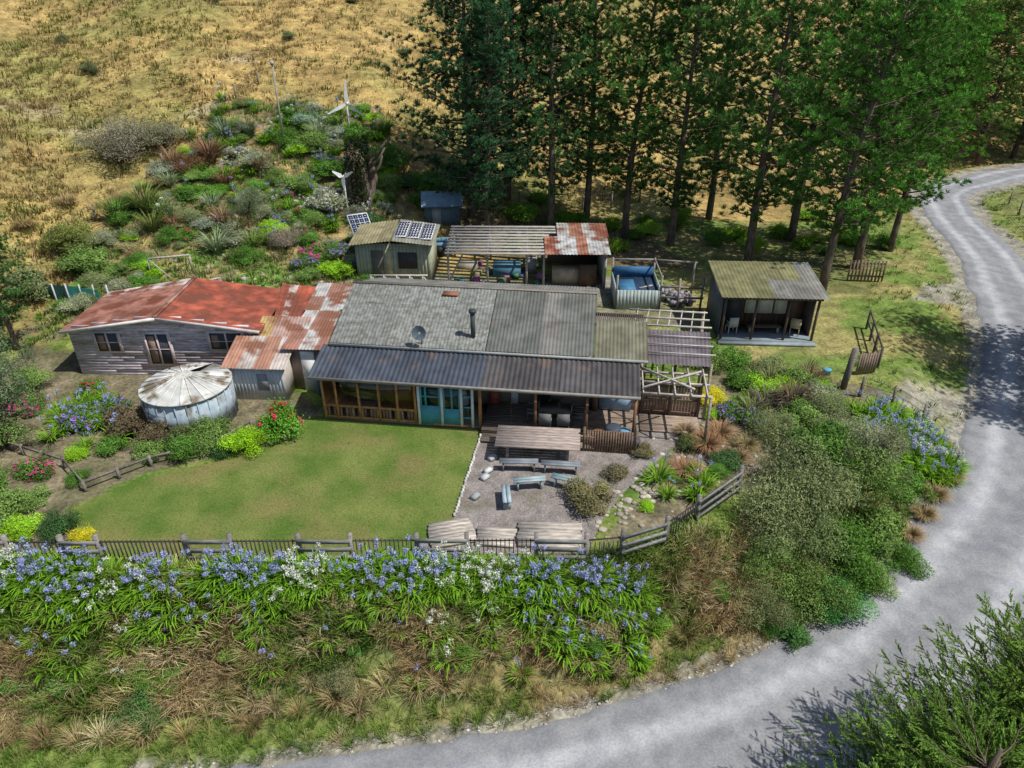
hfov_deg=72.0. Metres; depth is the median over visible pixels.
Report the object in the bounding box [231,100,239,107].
shrub
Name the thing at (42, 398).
shrub
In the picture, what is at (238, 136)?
shrub
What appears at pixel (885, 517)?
shrub
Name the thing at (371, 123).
shrub
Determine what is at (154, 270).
shrub
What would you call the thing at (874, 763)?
conifer tree
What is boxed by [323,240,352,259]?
shrub
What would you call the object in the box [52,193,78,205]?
tussock grass
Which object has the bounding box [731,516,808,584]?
shrub
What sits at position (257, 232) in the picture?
shrub
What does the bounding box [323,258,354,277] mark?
shrub
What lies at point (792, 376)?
flax bush
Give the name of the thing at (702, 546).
bank long grass
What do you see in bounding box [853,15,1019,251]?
pine tree
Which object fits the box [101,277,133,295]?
shrub
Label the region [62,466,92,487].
shrub
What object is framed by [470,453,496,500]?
stepping blocks
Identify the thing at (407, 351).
farmhouse
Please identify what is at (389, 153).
shrub
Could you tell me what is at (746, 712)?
gravel road
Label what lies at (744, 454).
tussock grass
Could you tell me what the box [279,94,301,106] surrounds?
flax bush
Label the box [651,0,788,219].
pine tree
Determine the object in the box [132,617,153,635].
bank shrub
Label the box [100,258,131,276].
shrub
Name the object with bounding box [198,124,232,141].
shrub
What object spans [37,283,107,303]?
shade cloth fence
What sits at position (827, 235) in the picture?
understorey shrub
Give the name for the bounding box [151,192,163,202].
shrub
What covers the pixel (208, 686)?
bank shrub
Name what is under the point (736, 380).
shrub
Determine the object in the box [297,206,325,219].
shrub
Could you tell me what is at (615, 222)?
understorey shrub
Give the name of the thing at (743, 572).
bank shrub
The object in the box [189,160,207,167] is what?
shrub
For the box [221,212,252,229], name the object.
flax bush
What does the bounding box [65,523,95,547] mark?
shrub
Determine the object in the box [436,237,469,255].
farm trailer
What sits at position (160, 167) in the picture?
shrub
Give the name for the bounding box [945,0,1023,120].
macrocarpa tree
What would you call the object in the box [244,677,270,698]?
bank shrub
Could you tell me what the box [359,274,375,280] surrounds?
shrub
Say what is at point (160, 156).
hill fence
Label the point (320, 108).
shrub
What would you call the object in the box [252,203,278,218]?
shrub
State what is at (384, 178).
shrub
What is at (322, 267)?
shrub
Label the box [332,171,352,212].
wind turbine
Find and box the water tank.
[138,362,238,437]
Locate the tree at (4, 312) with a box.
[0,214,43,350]
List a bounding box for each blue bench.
[501,484,511,509]
[513,475,545,490]
[550,472,580,486]
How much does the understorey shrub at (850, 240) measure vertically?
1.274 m
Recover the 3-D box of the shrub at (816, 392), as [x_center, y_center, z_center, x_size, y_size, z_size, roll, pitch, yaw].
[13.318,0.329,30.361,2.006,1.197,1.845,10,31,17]
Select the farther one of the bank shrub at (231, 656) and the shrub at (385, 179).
the shrub at (385, 179)
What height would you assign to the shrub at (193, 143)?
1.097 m
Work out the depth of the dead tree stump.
46.45 m
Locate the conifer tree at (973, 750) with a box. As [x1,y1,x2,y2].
[780,659,1023,767]
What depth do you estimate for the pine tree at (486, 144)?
42.90 m
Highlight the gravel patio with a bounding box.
[420,404,701,553]
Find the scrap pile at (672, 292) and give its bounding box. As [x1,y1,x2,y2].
[661,284,696,306]
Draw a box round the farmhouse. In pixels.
[307,277,715,454]
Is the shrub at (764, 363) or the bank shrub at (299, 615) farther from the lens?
the shrub at (764, 363)
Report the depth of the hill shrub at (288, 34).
62.70 m
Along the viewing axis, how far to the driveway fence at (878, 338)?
34.64 m
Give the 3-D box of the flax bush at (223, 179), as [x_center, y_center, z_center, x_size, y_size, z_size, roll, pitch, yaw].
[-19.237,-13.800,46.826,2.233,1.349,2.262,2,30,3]
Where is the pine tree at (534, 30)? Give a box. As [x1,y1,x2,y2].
[492,0,616,225]
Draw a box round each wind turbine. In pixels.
[327,80,365,127]
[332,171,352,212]
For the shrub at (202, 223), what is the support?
on the ground at (840, 324)
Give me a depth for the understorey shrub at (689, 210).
53.15 m
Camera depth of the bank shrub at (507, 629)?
21.23 m
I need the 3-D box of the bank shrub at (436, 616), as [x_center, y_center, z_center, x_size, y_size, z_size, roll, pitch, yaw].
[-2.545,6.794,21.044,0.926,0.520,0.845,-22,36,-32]
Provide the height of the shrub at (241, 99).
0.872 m
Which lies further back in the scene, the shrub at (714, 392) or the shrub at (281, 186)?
the shrub at (281, 186)
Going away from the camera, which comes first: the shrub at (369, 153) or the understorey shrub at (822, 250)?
the understorey shrub at (822, 250)
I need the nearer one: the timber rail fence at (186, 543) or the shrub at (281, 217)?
the timber rail fence at (186, 543)
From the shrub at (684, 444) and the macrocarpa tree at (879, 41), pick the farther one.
the macrocarpa tree at (879, 41)
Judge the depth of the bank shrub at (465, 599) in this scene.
21.06 m
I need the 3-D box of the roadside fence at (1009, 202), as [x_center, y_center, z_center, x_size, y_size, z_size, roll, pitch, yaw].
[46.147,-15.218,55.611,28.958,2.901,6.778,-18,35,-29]
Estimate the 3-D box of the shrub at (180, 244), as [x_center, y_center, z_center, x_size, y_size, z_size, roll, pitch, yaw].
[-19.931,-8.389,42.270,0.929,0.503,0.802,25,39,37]
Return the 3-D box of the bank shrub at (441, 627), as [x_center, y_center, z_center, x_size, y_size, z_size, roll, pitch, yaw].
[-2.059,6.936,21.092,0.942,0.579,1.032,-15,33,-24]
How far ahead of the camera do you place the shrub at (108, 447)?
27.21 m
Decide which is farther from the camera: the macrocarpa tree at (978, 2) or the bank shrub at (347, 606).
the macrocarpa tree at (978, 2)
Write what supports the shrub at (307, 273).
on the ground at (840, 324)
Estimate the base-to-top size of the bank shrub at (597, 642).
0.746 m
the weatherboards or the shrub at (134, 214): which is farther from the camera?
the shrub at (134, 214)
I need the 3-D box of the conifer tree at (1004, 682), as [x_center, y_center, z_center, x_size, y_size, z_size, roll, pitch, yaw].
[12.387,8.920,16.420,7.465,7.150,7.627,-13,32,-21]
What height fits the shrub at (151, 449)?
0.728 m
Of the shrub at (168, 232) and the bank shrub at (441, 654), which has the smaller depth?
the bank shrub at (441, 654)
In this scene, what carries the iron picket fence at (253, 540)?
on the ground at (840, 324)
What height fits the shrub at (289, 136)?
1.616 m
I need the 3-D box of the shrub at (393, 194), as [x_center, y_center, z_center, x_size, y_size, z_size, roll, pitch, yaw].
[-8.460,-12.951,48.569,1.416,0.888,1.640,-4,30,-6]
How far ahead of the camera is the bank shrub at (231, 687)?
20.88 m
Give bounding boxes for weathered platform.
[428,517,582,547]
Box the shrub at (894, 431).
[829,417,916,499]
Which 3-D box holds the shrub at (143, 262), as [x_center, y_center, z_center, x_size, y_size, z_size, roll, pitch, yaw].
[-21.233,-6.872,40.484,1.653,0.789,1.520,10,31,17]
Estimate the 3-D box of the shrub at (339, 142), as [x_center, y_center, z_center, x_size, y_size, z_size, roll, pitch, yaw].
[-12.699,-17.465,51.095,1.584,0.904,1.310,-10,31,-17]
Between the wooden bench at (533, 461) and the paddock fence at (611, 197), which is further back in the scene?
the paddock fence at (611, 197)
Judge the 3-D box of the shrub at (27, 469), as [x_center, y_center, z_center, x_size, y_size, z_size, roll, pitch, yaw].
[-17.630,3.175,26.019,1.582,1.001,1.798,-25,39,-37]
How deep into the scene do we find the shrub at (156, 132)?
48.24 m
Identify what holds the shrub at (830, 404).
on the ground at (840, 324)
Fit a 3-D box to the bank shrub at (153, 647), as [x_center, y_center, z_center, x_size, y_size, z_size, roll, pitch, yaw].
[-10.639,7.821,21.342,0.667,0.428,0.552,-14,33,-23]
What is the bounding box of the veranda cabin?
[706,260,830,346]
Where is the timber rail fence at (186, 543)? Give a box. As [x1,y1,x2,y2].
[0,465,744,563]
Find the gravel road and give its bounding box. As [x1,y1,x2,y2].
[224,166,1023,767]
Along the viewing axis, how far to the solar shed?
41.61 m
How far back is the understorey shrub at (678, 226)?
51.19 m
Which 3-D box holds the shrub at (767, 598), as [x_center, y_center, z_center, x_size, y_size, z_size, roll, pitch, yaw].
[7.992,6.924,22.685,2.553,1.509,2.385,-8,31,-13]
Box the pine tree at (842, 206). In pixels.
[754,0,994,291]
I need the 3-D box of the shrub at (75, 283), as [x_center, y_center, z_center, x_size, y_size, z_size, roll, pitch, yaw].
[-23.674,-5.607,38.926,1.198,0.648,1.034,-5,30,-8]
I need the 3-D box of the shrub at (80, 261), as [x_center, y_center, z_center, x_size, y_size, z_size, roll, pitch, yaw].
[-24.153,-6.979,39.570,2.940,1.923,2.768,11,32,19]
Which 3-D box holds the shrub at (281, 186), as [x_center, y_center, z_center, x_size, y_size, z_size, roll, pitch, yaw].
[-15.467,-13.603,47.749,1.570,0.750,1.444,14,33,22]
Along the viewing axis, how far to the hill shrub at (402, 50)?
65.02 m
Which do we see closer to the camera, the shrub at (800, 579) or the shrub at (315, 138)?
the shrub at (800, 579)
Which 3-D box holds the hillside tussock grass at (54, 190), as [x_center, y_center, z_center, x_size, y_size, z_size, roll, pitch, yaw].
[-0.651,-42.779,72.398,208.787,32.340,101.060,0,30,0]
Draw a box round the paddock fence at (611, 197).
[435,166,857,208]
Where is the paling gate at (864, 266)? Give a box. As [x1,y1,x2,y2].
[846,260,887,281]
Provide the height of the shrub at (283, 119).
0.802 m
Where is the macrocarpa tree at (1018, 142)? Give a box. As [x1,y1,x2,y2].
[979,6,1023,158]
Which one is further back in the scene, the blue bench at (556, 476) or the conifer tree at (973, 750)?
the blue bench at (556, 476)
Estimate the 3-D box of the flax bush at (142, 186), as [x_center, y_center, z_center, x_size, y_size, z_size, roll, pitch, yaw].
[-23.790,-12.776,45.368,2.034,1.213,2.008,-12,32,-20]
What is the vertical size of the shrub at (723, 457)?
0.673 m
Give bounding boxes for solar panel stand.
[346,212,370,234]
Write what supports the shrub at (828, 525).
on the ground at (840, 324)
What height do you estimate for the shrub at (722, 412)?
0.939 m
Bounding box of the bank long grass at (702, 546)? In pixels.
[0,470,921,767]
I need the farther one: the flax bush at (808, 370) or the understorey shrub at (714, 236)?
the understorey shrub at (714, 236)
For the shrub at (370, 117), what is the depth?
53.35 m
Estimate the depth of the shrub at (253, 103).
52.62 m
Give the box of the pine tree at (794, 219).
[735,0,887,241]
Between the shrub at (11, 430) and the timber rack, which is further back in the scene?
the timber rack
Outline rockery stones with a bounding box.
[650,424,759,482]
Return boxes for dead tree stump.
[342,135,386,209]
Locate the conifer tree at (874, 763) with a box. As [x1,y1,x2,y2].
[794,749,916,767]
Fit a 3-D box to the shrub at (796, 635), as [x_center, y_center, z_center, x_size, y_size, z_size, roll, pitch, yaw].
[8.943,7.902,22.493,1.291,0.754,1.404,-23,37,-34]
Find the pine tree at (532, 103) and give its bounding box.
[427,0,592,199]
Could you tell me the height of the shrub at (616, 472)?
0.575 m
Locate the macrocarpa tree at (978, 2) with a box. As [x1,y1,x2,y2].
[894,0,1017,112]
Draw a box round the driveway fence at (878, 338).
[865,309,884,367]
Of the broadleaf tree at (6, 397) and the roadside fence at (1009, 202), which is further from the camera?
the roadside fence at (1009, 202)
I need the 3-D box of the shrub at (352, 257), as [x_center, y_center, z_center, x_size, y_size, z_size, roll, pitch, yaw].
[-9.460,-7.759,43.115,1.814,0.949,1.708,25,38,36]
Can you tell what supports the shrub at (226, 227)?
on the ground at (840, 324)
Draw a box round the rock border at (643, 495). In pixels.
[593,454,700,538]
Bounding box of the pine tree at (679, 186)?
[619,0,767,245]
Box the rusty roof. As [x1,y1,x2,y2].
[57,276,315,332]
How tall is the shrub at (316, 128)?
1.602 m
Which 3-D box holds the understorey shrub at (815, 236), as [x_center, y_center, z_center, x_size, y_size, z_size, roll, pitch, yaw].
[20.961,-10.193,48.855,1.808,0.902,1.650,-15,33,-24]
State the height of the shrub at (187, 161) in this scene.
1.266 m
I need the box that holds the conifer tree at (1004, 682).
[869,588,1023,767]
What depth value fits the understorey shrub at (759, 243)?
47.24 m
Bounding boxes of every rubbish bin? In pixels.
[605,423,621,450]
[620,427,629,444]
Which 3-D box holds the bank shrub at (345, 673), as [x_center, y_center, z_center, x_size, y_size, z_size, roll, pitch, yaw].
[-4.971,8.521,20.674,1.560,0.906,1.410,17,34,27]
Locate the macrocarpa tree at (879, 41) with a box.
[847,0,927,123]
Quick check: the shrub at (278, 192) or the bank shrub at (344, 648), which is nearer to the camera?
the bank shrub at (344, 648)
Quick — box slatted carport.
[444,223,610,288]
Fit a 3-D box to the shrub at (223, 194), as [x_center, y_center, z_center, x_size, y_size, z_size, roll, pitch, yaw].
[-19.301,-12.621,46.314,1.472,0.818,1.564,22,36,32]
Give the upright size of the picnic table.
0.791 m
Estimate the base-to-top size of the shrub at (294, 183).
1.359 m
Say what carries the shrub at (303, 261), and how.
on the ground at (840, 324)
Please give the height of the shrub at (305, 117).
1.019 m
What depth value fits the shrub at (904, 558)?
24.38 m
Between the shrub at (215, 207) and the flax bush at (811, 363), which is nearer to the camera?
the flax bush at (811, 363)
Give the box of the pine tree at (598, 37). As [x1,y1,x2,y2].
[528,0,664,218]
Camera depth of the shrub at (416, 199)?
48.59 m
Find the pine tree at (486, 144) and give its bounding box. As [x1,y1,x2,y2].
[433,0,540,236]
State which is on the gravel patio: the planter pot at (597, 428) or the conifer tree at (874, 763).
the planter pot at (597, 428)
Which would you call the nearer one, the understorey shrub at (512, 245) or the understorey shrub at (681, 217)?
the understorey shrub at (512, 245)
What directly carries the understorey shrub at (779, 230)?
on the ground at (840, 324)
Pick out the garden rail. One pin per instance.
(116, 469)
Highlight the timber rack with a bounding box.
[369,274,427,279]
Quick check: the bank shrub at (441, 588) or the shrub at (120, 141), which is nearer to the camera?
the bank shrub at (441, 588)
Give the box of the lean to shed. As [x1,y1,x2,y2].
[220,283,352,400]
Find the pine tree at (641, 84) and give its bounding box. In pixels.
[570,0,711,238]
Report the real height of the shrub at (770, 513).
3.105 m
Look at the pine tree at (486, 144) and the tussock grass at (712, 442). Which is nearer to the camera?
the tussock grass at (712, 442)
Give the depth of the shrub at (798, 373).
31.11 m
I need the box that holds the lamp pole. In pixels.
[270,61,285,147]
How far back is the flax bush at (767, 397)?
29.91 m
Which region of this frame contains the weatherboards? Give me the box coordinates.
[68,293,278,374]
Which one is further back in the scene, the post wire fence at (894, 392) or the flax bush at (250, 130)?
the flax bush at (250, 130)
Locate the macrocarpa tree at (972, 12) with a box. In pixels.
[885,0,1006,143]
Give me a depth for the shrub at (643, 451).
27.02 m
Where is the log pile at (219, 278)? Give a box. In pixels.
[146,185,349,280]
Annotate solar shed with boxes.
[348,219,439,279]
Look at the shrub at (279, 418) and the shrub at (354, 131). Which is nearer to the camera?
the shrub at (279, 418)
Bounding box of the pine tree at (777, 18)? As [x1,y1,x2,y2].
[687,0,870,261]
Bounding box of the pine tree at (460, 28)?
[366,0,553,218]
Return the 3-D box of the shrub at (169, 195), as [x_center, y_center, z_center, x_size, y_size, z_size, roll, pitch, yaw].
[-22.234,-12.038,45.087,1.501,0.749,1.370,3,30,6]
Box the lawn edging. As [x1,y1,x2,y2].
[453,433,481,516]
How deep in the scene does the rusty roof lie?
33.28 m
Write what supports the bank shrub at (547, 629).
on the ground at (840, 324)
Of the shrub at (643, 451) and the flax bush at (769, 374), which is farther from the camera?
the flax bush at (769, 374)
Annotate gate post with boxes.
[840,348,858,389]
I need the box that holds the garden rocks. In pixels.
[173,155,347,282]
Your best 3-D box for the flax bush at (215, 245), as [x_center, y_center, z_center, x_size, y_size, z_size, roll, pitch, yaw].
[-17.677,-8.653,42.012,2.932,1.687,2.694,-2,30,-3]
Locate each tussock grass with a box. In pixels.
[0,0,1023,311]
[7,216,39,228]
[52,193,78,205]
[108,189,132,199]
[123,245,146,257]
[149,175,167,187]
[661,481,676,492]
[665,452,704,482]
[670,418,700,434]
[686,427,727,457]
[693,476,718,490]
[700,416,740,441]
[723,444,755,463]
[730,430,762,450]
[898,521,930,545]
[908,501,943,523]
[922,479,955,505]
[941,465,968,485]
[945,439,962,454]
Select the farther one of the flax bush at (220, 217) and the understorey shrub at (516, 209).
the understorey shrub at (516, 209)
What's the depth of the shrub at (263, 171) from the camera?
47.95 m
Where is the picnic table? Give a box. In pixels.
[494,425,579,460]
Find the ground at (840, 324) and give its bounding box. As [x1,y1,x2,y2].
[0,0,1023,767]
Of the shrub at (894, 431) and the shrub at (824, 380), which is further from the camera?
the shrub at (824, 380)
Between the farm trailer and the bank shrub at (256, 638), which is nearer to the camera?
the bank shrub at (256, 638)
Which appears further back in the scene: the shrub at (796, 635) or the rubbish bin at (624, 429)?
the rubbish bin at (624, 429)
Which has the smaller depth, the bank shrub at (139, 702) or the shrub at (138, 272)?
the bank shrub at (139, 702)
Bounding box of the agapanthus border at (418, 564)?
[0,534,674,694]
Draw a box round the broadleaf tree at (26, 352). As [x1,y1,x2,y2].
[0,327,40,380]
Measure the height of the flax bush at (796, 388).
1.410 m
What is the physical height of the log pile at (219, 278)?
3.723 m
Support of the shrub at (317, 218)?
on the ground at (840, 324)
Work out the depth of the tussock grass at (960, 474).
28.01 m
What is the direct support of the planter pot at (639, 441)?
on the gravel patio
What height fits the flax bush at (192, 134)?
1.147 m
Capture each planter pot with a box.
[593,427,603,436]
[627,436,640,452]
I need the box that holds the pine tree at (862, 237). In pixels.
[798,0,1004,269]
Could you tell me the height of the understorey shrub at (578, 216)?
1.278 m
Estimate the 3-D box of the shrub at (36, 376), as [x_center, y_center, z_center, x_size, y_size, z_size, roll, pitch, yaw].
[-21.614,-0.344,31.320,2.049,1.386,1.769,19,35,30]
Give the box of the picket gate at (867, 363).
[855,351,880,374]
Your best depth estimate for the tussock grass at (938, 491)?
27.40 m
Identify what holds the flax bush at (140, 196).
on the ground at (840, 324)
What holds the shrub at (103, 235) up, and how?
on the ground at (840, 324)
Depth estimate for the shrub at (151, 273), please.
40.13 m
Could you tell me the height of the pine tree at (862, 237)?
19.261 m
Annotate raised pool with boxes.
[610,257,704,311]
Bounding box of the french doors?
[416,384,474,427]
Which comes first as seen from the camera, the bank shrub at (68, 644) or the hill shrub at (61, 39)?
the bank shrub at (68, 644)
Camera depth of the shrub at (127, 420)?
28.05 m
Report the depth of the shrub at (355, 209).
46.65 m
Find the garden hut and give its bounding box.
[421,190,462,225]
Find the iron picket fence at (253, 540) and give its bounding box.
[7,473,738,564]
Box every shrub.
[0,300,13,323]
[0,413,38,448]
[0,460,15,491]
[0,481,31,532]
[0,510,43,544]
[0,673,28,696]
[0,700,12,725]
[1,262,50,301]
[5,481,55,511]
[7,363,53,394]
[8,385,48,418]
[8,451,57,481]
[20,711,45,731]
[32,217,101,252]
[35,502,82,546]
[42,671,78,696]
[50,240,110,275]
[50,297,69,310]
[54,33,72,42]
[54,398,100,435]
[56,292,96,311]
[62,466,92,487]
[63,443,90,461]
[63,626,87,650]
[64,104,151,163]
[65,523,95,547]
[65,678,83,695]
[70,279,90,287]
[71,376,106,398]
[73,60,101,72]
[75,284,102,302]
[76,270,111,288]
[81,227,122,244]
[92,245,107,258]
[92,433,131,456]
[93,394,134,416]
[97,398,147,437]
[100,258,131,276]
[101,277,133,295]
[101,679,168,738]
[103,208,134,224]
[110,193,135,209]
[114,232,138,241]
[115,225,144,238]
[115,240,140,251]
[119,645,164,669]
[120,109,190,146]
[120,660,154,691]
[121,250,154,266]
[124,271,159,287]
[125,210,142,218]
[128,257,159,270]
[128,415,172,445]
[128,437,172,466]
[128,627,157,653]
[130,269,147,276]
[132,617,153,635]
[143,265,163,276]
[144,158,179,177]
[145,266,163,275]
[145,667,180,698]
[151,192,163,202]
[151,639,168,653]
[154,224,184,243]
[159,417,207,450]
[161,191,175,201]
[162,194,175,203]
[162,218,182,227]
[162,432,205,462]
[163,653,192,681]
[170,152,209,168]
[171,181,200,200]
[174,207,203,220]
[174,240,188,248]
[176,145,194,154]
[176,227,199,240]
[178,168,203,181]
[182,410,236,456]
[185,139,206,152]
[186,214,219,228]
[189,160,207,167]
[192,183,229,199]
[195,165,228,179]
[196,680,216,698]
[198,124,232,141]
[203,201,226,214]
[206,185,226,197]
[208,442,232,458]
[212,423,269,456]
[213,644,249,667]
[216,218,247,238]
[219,671,246,692]
[222,144,252,156]
[222,236,244,247]
[225,244,264,264]
[226,116,239,129]
[227,118,248,132]
[228,132,247,141]
[229,229,250,243]
[230,95,247,106]
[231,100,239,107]
[234,149,276,167]
[234,194,252,202]
[238,96,260,108]
[238,186,276,206]
[239,622,272,638]
[241,177,269,189]
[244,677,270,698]
[248,628,278,645]
[249,225,265,234]
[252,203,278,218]
[253,395,310,443]
[257,168,269,175]
[257,217,289,235]
[260,222,303,248]
[262,167,288,182]
[268,212,291,223]
[270,114,289,123]
[271,180,288,187]
[272,125,301,147]
[272,185,287,196]
[273,170,318,189]
[278,103,296,115]
[278,187,296,197]
[279,592,318,613]
[281,31,295,38]
[282,206,297,217]
[284,142,311,153]
[284,204,310,221]
[285,251,322,271]
[288,218,303,227]
[289,110,325,123]
[290,137,318,153]
[290,214,314,225]
[290,222,316,236]
[290,226,321,244]
[293,265,323,280]
[293,604,321,619]
[294,126,332,149]
[295,238,332,261]
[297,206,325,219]
[298,209,332,229]
[300,100,325,114]
[301,104,318,114]
[302,171,322,181]
[304,156,345,176]
[304,183,349,213]
[306,617,334,632]
[310,151,336,161]
[312,655,359,699]
[316,262,330,272]
[317,114,343,127]
[321,123,346,136]
[323,237,338,243]
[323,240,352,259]
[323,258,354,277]
[325,587,361,615]
[327,137,343,148]
[331,669,361,692]
[336,634,354,652]
[338,122,377,140]
[341,202,362,218]
[343,250,356,267]
[345,637,371,657]
[346,609,378,634]
[348,101,371,112]
[355,130,374,143]
[355,663,370,677]
[358,204,385,218]
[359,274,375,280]
[360,112,381,121]
[364,117,382,126]
[365,143,382,162]
[366,136,414,167]
[368,210,384,222]
[372,189,386,200]
[373,160,387,171]
[375,201,393,212]
[377,165,398,175]
[377,172,390,186]
[379,171,396,186]
[382,191,399,202]
[394,169,419,188]
[395,47,411,54]
[406,167,448,189]
[406,187,427,206]
[416,607,441,621]
[418,594,437,609]
[418,637,451,668]
[432,608,460,634]
[435,571,457,592]
[449,640,487,675]
[452,589,480,612]
[463,633,477,649]
[473,661,483,671]
[482,594,508,609]
[490,592,509,607]
[497,200,540,221]
[500,621,513,635]
[500,642,519,658]
[501,236,523,248]
[523,189,557,204]
[528,236,541,245]
[539,620,563,644]
[539,658,556,672]
[543,208,577,225]
[557,473,616,520]
[560,207,588,222]
[567,579,596,601]
[578,626,605,654]
[581,615,624,636]
[583,216,609,234]
[597,624,622,643]
[599,461,631,482]
[600,646,633,677]
[603,215,621,230]
[608,236,632,252]
[619,604,648,628]
[627,227,646,239]
[629,438,656,458]
[632,219,666,234]
[634,213,655,224]
[637,498,654,512]
[646,608,672,630]
[657,469,684,483]
[659,208,693,225]
[664,217,683,227]
[671,630,682,640]
[672,577,690,591]
[675,431,705,452]
[678,205,692,216]
[687,338,735,372]
[693,384,727,403]
[701,227,731,244]
[701,407,719,418]
[702,460,732,479]
[704,577,731,602]
[707,444,744,470]
[714,397,740,424]
[717,344,753,369]
[719,459,847,557]
[720,222,747,238]
[723,573,797,630]
[725,365,757,388]
[726,390,758,407]
[726,404,771,433]
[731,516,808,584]
[734,236,767,251]
[737,555,761,576]
[741,369,803,397]
[743,399,805,446]
[746,352,788,377]
[751,617,770,632]
[754,423,874,523]
[761,549,865,625]
[761,621,781,640]
[765,221,787,238]
[771,615,813,651]
[774,363,817,391]
[774,477,855,572]
[777,391,828,431]
[787,407,864,470]
[790,234,814,249]
[799,206,818,218]
[801,378,844,405]
[801,421,920,513]
[804,231,828,242]
[807,385,855,420]
[807,405,909,470]
[808,570,884,627]
[812,505,898,596]
[813,377,834,388]
[814,243,839,254]
[825,232,845,242]
[841,230,875,244]
[846,560,904,599]
[849,498,909,560]
[856,419,914,453]
[867,231,903,247]
[879,462,941,505]
[881,535,940,579]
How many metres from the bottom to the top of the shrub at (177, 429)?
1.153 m
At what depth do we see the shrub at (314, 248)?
42.75 m
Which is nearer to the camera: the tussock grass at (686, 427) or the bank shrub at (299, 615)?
the bank shrub at (299, 615)
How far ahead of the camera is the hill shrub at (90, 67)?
54.83 m
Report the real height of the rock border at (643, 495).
0.136 m
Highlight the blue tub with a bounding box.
[822,367,831,375]
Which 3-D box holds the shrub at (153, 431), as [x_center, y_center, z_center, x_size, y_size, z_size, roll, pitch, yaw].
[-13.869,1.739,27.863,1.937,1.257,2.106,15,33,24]
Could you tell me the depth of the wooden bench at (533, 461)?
26.18 m
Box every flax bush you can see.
[84,190,136,215]
[118,188,145,209]
[120,180,166,213]
[126,205,170,232]
[128,176,155,194]
[141,192,173,214]
[152,169,182,186]
[153,197,179,217]
[155,143,187,167]
[159,208,183,225]
[171,161,195,174]
[181,122,197,140]
[182,134,225,162]
[193,184,230,206]
[194,223,240,253]
[200,115,236,139]
[205,99,227,116]
[205,167,236,184]
[205,201,244,226]
[206,136,226,152]
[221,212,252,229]
[233,114,263,137]
[237,226,266,248]
[241,145,280,172]
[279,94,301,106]
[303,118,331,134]
[374,114,400,135]
[730,391,776,416]
[745,380,789,411]
[751,364,787,382]
[756,377,790,401]
[767,376,827,408]
[773,363,813,385]
[796,356,825,374]
[801,360,829,383]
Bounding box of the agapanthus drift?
[154,81,387,248]
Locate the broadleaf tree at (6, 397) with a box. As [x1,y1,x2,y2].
[0,348,44,450]
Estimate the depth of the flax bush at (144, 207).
43.51 m
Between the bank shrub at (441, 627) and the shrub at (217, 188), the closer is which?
the bank shrub at (441, 627)
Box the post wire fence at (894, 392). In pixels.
[858,376,927,420]
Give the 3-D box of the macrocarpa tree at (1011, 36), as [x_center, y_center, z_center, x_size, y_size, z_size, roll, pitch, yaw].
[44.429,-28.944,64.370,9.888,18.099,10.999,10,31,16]
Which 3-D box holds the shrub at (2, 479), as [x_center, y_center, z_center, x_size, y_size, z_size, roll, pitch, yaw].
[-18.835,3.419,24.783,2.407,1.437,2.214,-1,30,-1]
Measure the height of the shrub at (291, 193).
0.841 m
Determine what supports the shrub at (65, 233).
on the ground at (840, 324)
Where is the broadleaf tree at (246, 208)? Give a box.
[225,185,264,227]
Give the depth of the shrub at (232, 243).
42.61 m
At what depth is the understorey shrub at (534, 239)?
47.16 m
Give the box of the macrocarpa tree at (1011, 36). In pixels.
[945,0,1023,165]
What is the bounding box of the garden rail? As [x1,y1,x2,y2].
[0,418,253,491]
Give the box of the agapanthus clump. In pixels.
[33,382,975,503]
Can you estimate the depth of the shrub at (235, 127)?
50.33 m
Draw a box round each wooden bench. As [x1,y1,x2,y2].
[499,458,537,471]
[541,459,579,474]
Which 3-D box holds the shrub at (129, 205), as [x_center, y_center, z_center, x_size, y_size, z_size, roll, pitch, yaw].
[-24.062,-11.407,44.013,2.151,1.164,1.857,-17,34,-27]
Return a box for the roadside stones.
[138,301,984,767]
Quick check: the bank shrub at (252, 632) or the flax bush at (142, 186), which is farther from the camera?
the flax bush at (142, 186)
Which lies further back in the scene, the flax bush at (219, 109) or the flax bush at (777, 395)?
the flax bush at (219, 109)
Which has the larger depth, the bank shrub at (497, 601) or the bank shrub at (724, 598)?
the bank shrub at (724, 598)
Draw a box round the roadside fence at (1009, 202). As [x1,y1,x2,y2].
[1008,185,1023,214]
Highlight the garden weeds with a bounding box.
[0,96,398,351]
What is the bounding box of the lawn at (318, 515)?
[71,416,477,555]
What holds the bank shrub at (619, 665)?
on the ground at (840, 324)
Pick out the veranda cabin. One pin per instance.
(762, 302)
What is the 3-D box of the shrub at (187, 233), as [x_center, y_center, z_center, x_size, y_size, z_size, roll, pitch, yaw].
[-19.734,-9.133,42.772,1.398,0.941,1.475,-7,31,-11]
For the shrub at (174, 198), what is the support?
on the ground at (840, 324)
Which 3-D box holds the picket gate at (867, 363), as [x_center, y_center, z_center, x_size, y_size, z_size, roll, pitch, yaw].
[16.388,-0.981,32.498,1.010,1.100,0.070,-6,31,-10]
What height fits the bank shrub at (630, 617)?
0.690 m
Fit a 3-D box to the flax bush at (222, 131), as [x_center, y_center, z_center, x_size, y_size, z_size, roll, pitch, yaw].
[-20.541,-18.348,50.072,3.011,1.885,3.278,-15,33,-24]
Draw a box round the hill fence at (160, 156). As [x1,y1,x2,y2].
[47,71,258,245]

